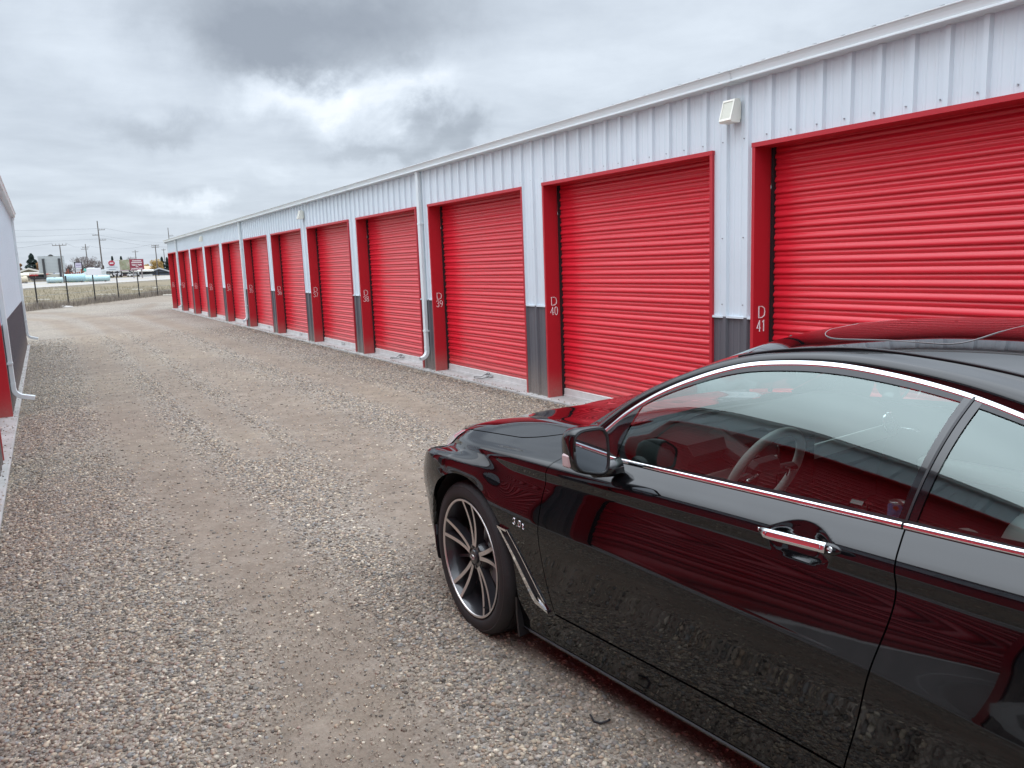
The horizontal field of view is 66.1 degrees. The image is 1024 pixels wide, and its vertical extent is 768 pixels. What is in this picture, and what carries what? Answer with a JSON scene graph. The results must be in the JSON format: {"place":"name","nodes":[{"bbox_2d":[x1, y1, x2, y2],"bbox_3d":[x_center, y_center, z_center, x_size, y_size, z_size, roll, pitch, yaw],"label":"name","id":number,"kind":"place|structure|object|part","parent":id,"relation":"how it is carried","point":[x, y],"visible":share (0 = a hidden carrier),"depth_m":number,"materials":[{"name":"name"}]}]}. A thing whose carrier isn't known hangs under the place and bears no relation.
{"place":"outdoors","nodes":[
{"label":"outdoors","id":0,"kind":"place"},
{"bbox_2d":[20,268,38,272],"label":"house","id":1,"kind":"structure","parent":0,"point":[28,270],"depth_m":135.16,"materials":[{"name":"white"}]},
{"bbox_2d":[65,269,83,273],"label":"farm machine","id":2,"kind":"object","parent":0,"point":[72,272],"visible":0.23,"depth_m":121.31,"materials":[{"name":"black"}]},
{"bbox_2d":[23,275,171,342],"bbox_3d":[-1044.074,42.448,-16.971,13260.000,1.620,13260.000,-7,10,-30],"label":"ground","id":3,"kind":"structure","parent":0,"point":[161,298],"depth_m":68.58,"materials":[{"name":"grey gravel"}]},
{"bbox_2d":[0,176,37,529],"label":"storage building","id":4,"kind":"structure","parent":3,"relation":"on","point":[14,346],"depth_m":11.43,"materials":[{"name":"painted metal"},{"name":"white paint"},{"name":"red paint"}]},
{"bbox_2d":[21,276,27,282],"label":"beige tank","id":5,"kind":"object","parent":3,"relation":"on","point":[24,279],"visible":0.52,"depth_m":99.38,"materials":[{"name":"brown metal"}]},
{"bbox_2d":[24,253,36,268],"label":"conifer","id":6,"kind":"object","parent":3,"relation":"on","point":[31,261],"visible":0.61,"depth_m":156.09,"materials":[{"name":"green plant"}]},
{"bbox_2d":[23,272,52,279],"bbox_3d":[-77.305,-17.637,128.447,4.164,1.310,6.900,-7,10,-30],"label":"shop","id":7,"kind":"structure","parent":3,"relation":"on","point":[34,274],"depth_m":125.81,"materials":[{"name":"white"}]},
{"bbox_2d":[37,254,65,276],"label":"billboard","id":8,"kind":"object","parent":3,"relation":"on","point":[50,263],"visible":0.94,"depth_m":117.24,"materials":[{"name":"grey metal"}]},
{"bbox_2d":[46,277,62,282],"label":"teal tank","id":9,"kind":"object","parent":3,"relation":"on","point":[55,279],"visible":0.88,"depth_m":101.14,"materials":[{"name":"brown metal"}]},
{"bbox_2d":[52,244,64,282],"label":"utility pole","id":10,"kind":"object","parent":3,"relation":"on","point":[61,261],"visible":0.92,"depth_m":103.15,"materials":[{"name":"brown wood"}]},
{"bbox_2d":[64,266,72,273],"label":"thicket","id":11,"kind":"object","parent":3,"relation":"on","point":[70,269],"visible":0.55,"depth_m":160.31,"materials":[{"name":"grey plant"}]},
{"bbox_2d":[64,274,85,281],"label":"teal tank","id":12,"kind":"object","parent":3,"relation":"on","point":[77,277],"visible":0.87,"depth_m":105.58,"materials":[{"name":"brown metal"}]},
{"bbox_2d":[74,262,82,273],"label":"framed sign","id":13,"kind":"object","parent":3,"relation":"on","point":[78,267],"visible":0.83,"depth_m":130.31,"materials":[{"name":"white"}]},
{"bbox_2d":[70,256,96,268],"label":"bare tree","id":14,"kind":"object","parent":3,"relation":"on","point":[85,263],"visible":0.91,"depth_m":169.69,"materials":[{"name":"grey plant"}]},
{"bbox_2d":[22,275,169,288],"bbox_3d":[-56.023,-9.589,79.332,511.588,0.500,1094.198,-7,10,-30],"label":"highway","id":15,"kind":"structure","parent":3,"relation":"on","point":[46,284],"depth_m":105.55,"materials":[{"name":"grey asphalt"}]},
{"bbox_2d":[30,277,47,280],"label":"flatbed trailer","id":16,"kind":"object","parent":15,"relation":"on","point":[40,279],"visible":0.6,"depth_m":106.57,"materials":[{"name":"black metal"}]},
{"bbox_2d":[82,268,100,275],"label":"container","id":17,"kind":"object","parent":15,"relation":"on","point":[93,271],"visible":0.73,"depth_m":118.20,"materials":[{"name":"white"}]},
{"bbox_2d":[25,273,168,303],"bbox_3d":[-24.896,-5.837,48.281,0.075,1.760,35.346,-3,9,-3],"label":"wire fence","id":18,"kind":"object","parent":3,"relation":"on","point":[66,280],"visible":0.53,"depth_m":46.61,"materials":[{"name":"grey metal"}]},
{"bbox_2d":[85,275,109,281],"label":"teal tank","id":19,"kind":"object","parent":3,"relation":"on","point":[104,278],"visible":0.81,"depth_m":110.45,"materials":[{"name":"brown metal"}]},
{"bbox_2d":[92,221,102,268],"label":"utility pole","id":20,"kind":"object","parent":3,"relation":"on","point":[99,245],"visible":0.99,"depth_m":148.78,"materials":[{"name":"brown wood"}]},
{"bbox_2d":[104,260,119,277],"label":"billboard","id":21,"kind":"object","parent":3,"relation":"on","point":[110,265],"visible":0.97,"depth_m":141.39,"materials":[{"name":"white"}]},
{"bbox_2d":[111,271,122,276],"bbox_3d":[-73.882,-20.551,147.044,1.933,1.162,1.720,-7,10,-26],"label":"car","id":22,"kind":"object","parent":3,"relation":"on","point":[115,273],"visible":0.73,"depth_m":146.24,"materials":[{"name":"white paint"}]},
{"bbox_2d":[114,260,130,276],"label":"billboard","id":23,"kind":"object","parent":3,"relation":"on","point":[124,264],"visible":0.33,"depth_m":152.90,"materials":[{"name":"grey"}]},
{"bbox_2d":[129,259,143,277],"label":"billboard","id":24,"kind":"object","parent":3,"relation":"on","point":[136,264],"visible":0.99,"depth_m":134.19,"materials":[{"name":"red"}]},
{"bbox_2d":[138,269,153,276],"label":"trailer","id":25,"kind":"object","parent":3,"relation":"on","point":[148,272],"visible":0.95,"depth_m":151.08,"materials":[{"name":"white"}]},
{"bbox_2d":[151,245,157,267],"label":"utility pole","id":26,"kind":"object","parent":3,"relation":"on","point":[156,253],"visible":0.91,"depth_m":180.07,"materials":[{"name":"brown wood"}]},
{"bbox_2d":[149,259,163,268],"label":"willow tree","id":27,"kind":"object","parent":3,"relation":"on","point":[154,265],"visible":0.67,"depth_m":184.43,"materials":[{"name":"yellow plant"}]},
{"bbox_2d":[152,268,169,274],"bbox_3d":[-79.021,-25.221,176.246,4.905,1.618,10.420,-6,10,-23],"label":"house","id":28,"kind":"structure","parent":3,"relation":"on","point":[163,271],"depth_m":172.00,"materials":[{"name":"grey"}]},
{"bbox_2d":[165,257,168,269],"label":"conifer","id":29,"kind":"object","parent":3,"relation":"on","point":[167,264],"visible":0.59,"depth_m":203.79,"materials":[{"name":"green plant"}]},
{"bbox_2d":[0,301,761,767],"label":"gravel lane","id":30,"kind":"structure","parent":3,"relation":"on","point":[84,325],"depth_m":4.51,"materials":[{"name":"grey gravel"}]},
{"bbox_2d":[589,714,610,723],"bbox_3d":[0.305,1.179,2.762,0.080,0.016,0.032,2,10,24],"label":"strap","id":31,"kind":"object","parent":30,"relation":"on","point":[598,722],"visible":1,"depth_m":2.75,"materials":[{"name":"black plastic"}]},
{"bbox_2d":[423,318,1023,767],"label":"coupe car","id":32,"kind":"object","parent":30,"relation":"on","point":[761,578],"visible":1,"depth_m":2.43,"materials":[{"name":"black paint"}]},
{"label":"door","id":33,"kind":"part","parent":32,"relation":"part of","materials":[{"name":"black paint"}]},
{"bbox_3d":[1.850,-0.050,3.261,0.206,0.373,1.267,-9,11,-35],"label":"door window","id":34,"kind":"part","parent":32,"relation":"part of","materials":[{"name":"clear glass"}]},
{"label":"door","id":35,"kind":"part","parent":32,"relation":"part of","materials":[{"name":"black paint"}]},
{"bbox_2d":[163,0,1023,405],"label":"storage building","id":36,"kind":"structure","parent":3,"relation":"on","point":[641,244],"depth_m":7.21,"materials":[{"name":"grey metal"}]},
{"bbox_2d":[172,253,181,308],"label":"roll up door","id":37,"kind":"structure","parent":36,"relation":"in","point":[173,255],"depth_m":34.69,"materials":[{"name":"red paint"}]},
{"bbox_2d":[183,251,193,311],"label":"roll up door","id":38,"kind":"structure","parent":36,"relation":"in","point":[185,254],"depth_m":31.98,"materials":[{"name":"red paint"}]},
{"bbox_2d":[195,249,207,314],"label":"roll up door","id":39,"kind":"structure","parent":36,"relation":"in","point":[199,258],"depth_m":29.31,"materials":[{"name":"red paint"}]},
{"bbox_2d":[210,246,224,318],"bbox_3d":[-9.666,-3.396,26.122,0.091,2.454,2.557,-7,10,-30],"label":"roll up door","id":40,"kind":"structure","parent":36,"relation":"in","point":[215,257],"depth_m":26.64,"materials":[{"name":"red paint"}]},
{"bbox_2d":[228,242,246,323],"bbox_3d":[-8.112,-3.043,23.524,0.091,2.454,2.557,-7,10,-30],"label":"roll up door","id":41,"kind":"structure","parent":36,"relation":"in","point":[233,248],"depth_m":24.00,"materials":[{"name":"red paint"}]},
{"bbox_2d":[250,237,273,329],"bbox_3d":[-6.557,-2.690,20.925,0.091,2.454,2.557,-7,10,-30],"label":"roll up door","id":42,"kind":"structure","parent":36,"relation":"in","point":[261,282],"depth_m":21.31,"materials":[{"name":"red paint"}]},
{"bbox_2d":[278,231,307,337],"bbox_3d":[-5.003,-2.337,18.327,0.091,2.454,2.557,-7,10,-30],"label":"roll up door","id":43,"kind":"structure","parent":36,"relation":"in","point":[290,249],"depth_m":18.63,"materials":[{"name":"red paint"}]},
{"bbox_2d":[297,210,303,218],"bbox_3d":[-4.482,-3.578,16.642,0.131,0.179,0.125,-7,10,-30],"label":"wall lamp","id":44,"kind":"object","parent":36,"relation":"attached to","point":[300,214],"visible":1,"depth_m":16.60,"materials":[{"name":"white plastic"}]},
{"bbox_2d":[315,223,354,347],"bbox_3d":[-3.449,-1.984,15.729,0.091,2.454,2.557,-7,10,-30],"label":"roll up door","id":45,"kind":"structure","parent":36,"relation":"in","point":[331,241],"depth_m":15.96,"materials":[{"name":"red paint"}]},
{"bbox_2d":[366,211,422,363],"bbox_3d":[-1.939,-1.625,13.105,0.194,2.454,2.557,-7,10,-30],"label":"roll up door","id":46,"kind":"structure","parent":36,"relation":"in","point":[391,240],"depth_m":13.28,"materials":[{"name":"red paint"}]},
{"bbox_2d":[440,193,526,387],"bbox_3d":[-0.385,-1.272,10.507,0.194,2.454,2.557,-7,10,-30],"label":"roll up door","id":47,"kind":"structure","parent":36,"relation":"in","point":[481,239],"depth_m":10.58,"materials":[{"name":"red paint"}]},
{"bbox_2d":[557,159,709,401],"bbox_3d":[1.214,-0.925,7.935,0.091,2.454,2.557,-7,10,-30],"label":"roll up door","id":48,"kind":"structure","parent":36,"relation":"in","point":[634,247],"depth_m":7.92,"materials":[{"name":"red paint"}]},
{"bbox_2d":[719,98,740,124],"bbox_3d":[1.735,-2.166,6.249,0.131,0.179,0.125,-7,10,-30],"label":"wall lamp","id":49,"kind":"object","parent":36,"relation":"attached to","point":[730,113],"visible":1,"depth_m":6.21,"materials":[{"name":"white plastic"}]},
{"bbox_2d":[768,103,1023,402],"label":"roll up door","id":50,"kind":"structure","parent":36,"relation":"in","point":[923,219],"depth_m":5.40,"materials":[{"name":"red paint"}]},
{"bbox_2d":[120,270,137,275],"bbox_3d":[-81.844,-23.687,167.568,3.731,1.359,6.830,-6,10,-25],"label":"house","id":51,"kind":"structure","parent":0,"point":[125,272],"depth_m":164.84,"materials":[{"name":"white"}]},
{"bbox_2d":[0,0,958,275],"label":"sky","id":52,"kind":"structure","parent":0,"point":[155,118],"materials":[{"name":"grey"}]},
{"bbox_2d":[887,499,904,517],"bbox_3d":[1.345,0.485,2.745,0.066,0.158,0.066,-7,10,-30],"label":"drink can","id":53,"kind":"object","parent":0,"point":[895,507],"visible":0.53,"depth_m":2.72,"materials":[{"name":"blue metal"}]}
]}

